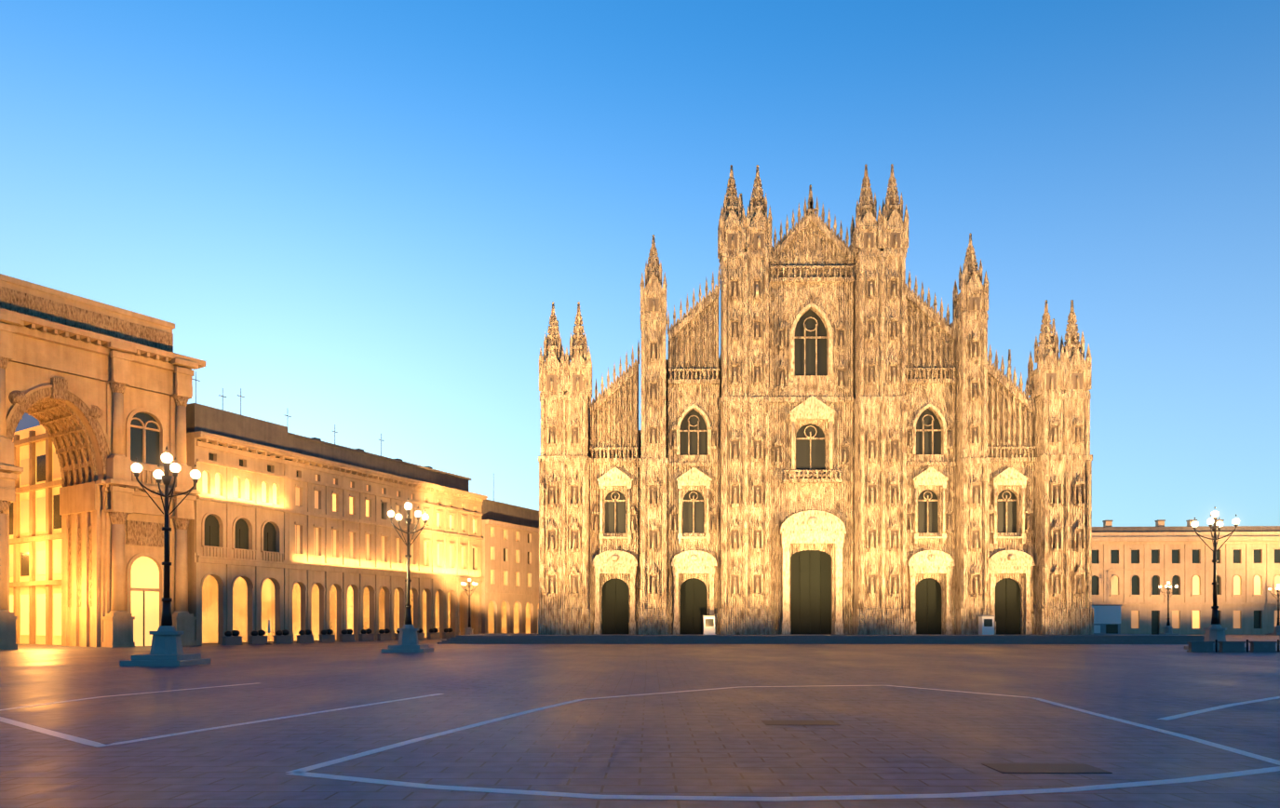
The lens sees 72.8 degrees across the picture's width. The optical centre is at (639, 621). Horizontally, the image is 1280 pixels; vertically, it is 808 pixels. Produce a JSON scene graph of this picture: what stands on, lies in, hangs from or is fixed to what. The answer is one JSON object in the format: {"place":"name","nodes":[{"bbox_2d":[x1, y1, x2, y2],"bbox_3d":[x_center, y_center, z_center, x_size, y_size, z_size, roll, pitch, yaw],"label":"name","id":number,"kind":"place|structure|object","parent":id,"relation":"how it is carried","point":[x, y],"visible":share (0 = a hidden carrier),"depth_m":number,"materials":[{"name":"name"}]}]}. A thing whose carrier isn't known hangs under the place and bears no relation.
{"place":"outdoors","nodes":[
{"label":"outdoors","id":0,"kind":"place"},
{"bbox_2d":[0,634,1279,807],"bbox_3d":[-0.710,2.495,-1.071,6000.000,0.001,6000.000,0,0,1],"label":"piazza ground","id":1,"kind":"structure","parent":0,"point":[897,737],"depth_m":21.02,"materials":[{"name":"grey stone"}]},
{"bbox_2d":[0,273,205,649],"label":"triumphal arch building","id":2,"kind":"structure","parent":1,"relation":"on","point":[95,396],"depth_m":86.79,"materials":[{"name":"stone"}]},
{"bbox_2d":[119,445,210,666],"bbox_3d":[-27.369,-3.830,50.210,3.400,12.650,3.400,0,0,1],"label":"lamp post","id":3,"kind":"object","parent":1,"relation":"on","point":[166,648],"visible":1,"depth_m":49.92,"materials":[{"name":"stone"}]},
{"bbox_2d":[186,371,487,645],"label":"arcaded building","id":4,"kind":"structure","parent":1,"relation":"on","point":[293,534],"depth_m":108.58,"materials":[{"name":"stone"}]},
{"bbox_2d":[221,619,454,645],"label":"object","id":5,"kind":"object","parent":1,"relation":"on","point":[303,637],"visible":0.88,"depth_m":104.53,"materials":[{"name":"grey metal"}]},
{"bbox_2d":[381,498,433,652],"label":"lamp post","id":6,"kind":"object","parent":1,"relation":"on","point":[408,640],"visible":1,"depth_m":70.78,"materials":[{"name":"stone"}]},
{"bbox_2d":[460,578,477,634],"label":"lamp post","id":7,"kind":"object","parent":1,"relation":"on","point":[469,630],"visible":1,"depth_m":127.05,"materials":[{"name":"metal"}]},
{"bbox_2d":[481,499,538,633],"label":"building","id":8,"kind":"structure","parent":1,"relation":"on","point":[510,569],"depth_m":147.87,"materials":[{"name":"stone"}]},
{"bbox_2d":[0,683,1279,801],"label":"paving strips","id":9,"kind":"object","parent":1,"relation":"on","point":[1044,768],"visible":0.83,"depth_m":14.64,"materials":[{"name":"white stone"}]},
{"bbox_2d":[437,633,1204,644],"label":"sagrato steps","id":10,"kind":"structure","parent":1,"relation":"on","point":[772,639],"depth_m":97.61,"materials":[{"name":"stone"}]},
{"bbox_2d":[701,615,715,634],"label":"guard booth","id":11,"kind":"object","parent":10,"relation":"on","point":[708,625],"visible":1,"depth_m":104.84,"materials":[{"name":"white"}]},
{"bbox_2d":[537,163,1093,634],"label":"cathedral","id":12,"kind":"structure","parent":10,"relation":"on","point":[839,436],"depth_m":107.64,"materials":[{"name":"stone"}]},
{"bbox_2d":[977,615,995,634],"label":"guard booth","id":13,"kind":"object","parent":10,"relation":"on","point":[986,625],"visible":1,"depth_m":104.49,"materials":[{"name":"white"}]},
{"bbox_2d":[1091,604,1122,633],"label":"kiosk","id":14,"kind":"object","parent":1,"relation":"on","point":[1107,618],"visible":0.44,"depth_m":120.21,"materials":[{"name":"blue"}]},
{"bbox_2d":[1158,581,1178,634],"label":"lamp post","id":15,"kind":"object","parent":1,"relation":"on","point":[1167,630],"visible":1,"depth_m":147.83,"materials":[{"name":"metal"}]},
{"bbox_2d":[1091,519,1279,634],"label":"building","id":16,"kind":"structure","parent":1,"relation":"on","point":[1134,569],"depth_m":165.29,"materials":[{"name":"paint"}]},
{"bbox_2d":[1184,506,1246,650],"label":"lamp post","id":17,"kind":"object","parent":1,"relation":"on","point":[1214,630],"visible":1,"depth_m":76.22,"materials":[{"name":"metal"}]},
{"bbox_2d":[1186,639,1279,652],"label":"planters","id":18,"kind":"object","parent":1,"relation":"on","point":[1232,646],"visible":1,"depth_m":70.67,"materials":[{"name":"stone"}]},
{"bbox_2d":[1265,584,1279,635],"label":"lamp post","id":19,"kind":"object","parent":1,"relation":"on","point":[1276,631],"visible":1,"depth_m":157.61,"materials":[{"name":"metal"}]},
{"bbox_2d":[0,0,1279,526],"label":"sky","id":20,"kind":"structure","parent":0,"point":[367,219],"materials":[{"name":"blue"}]}
]}

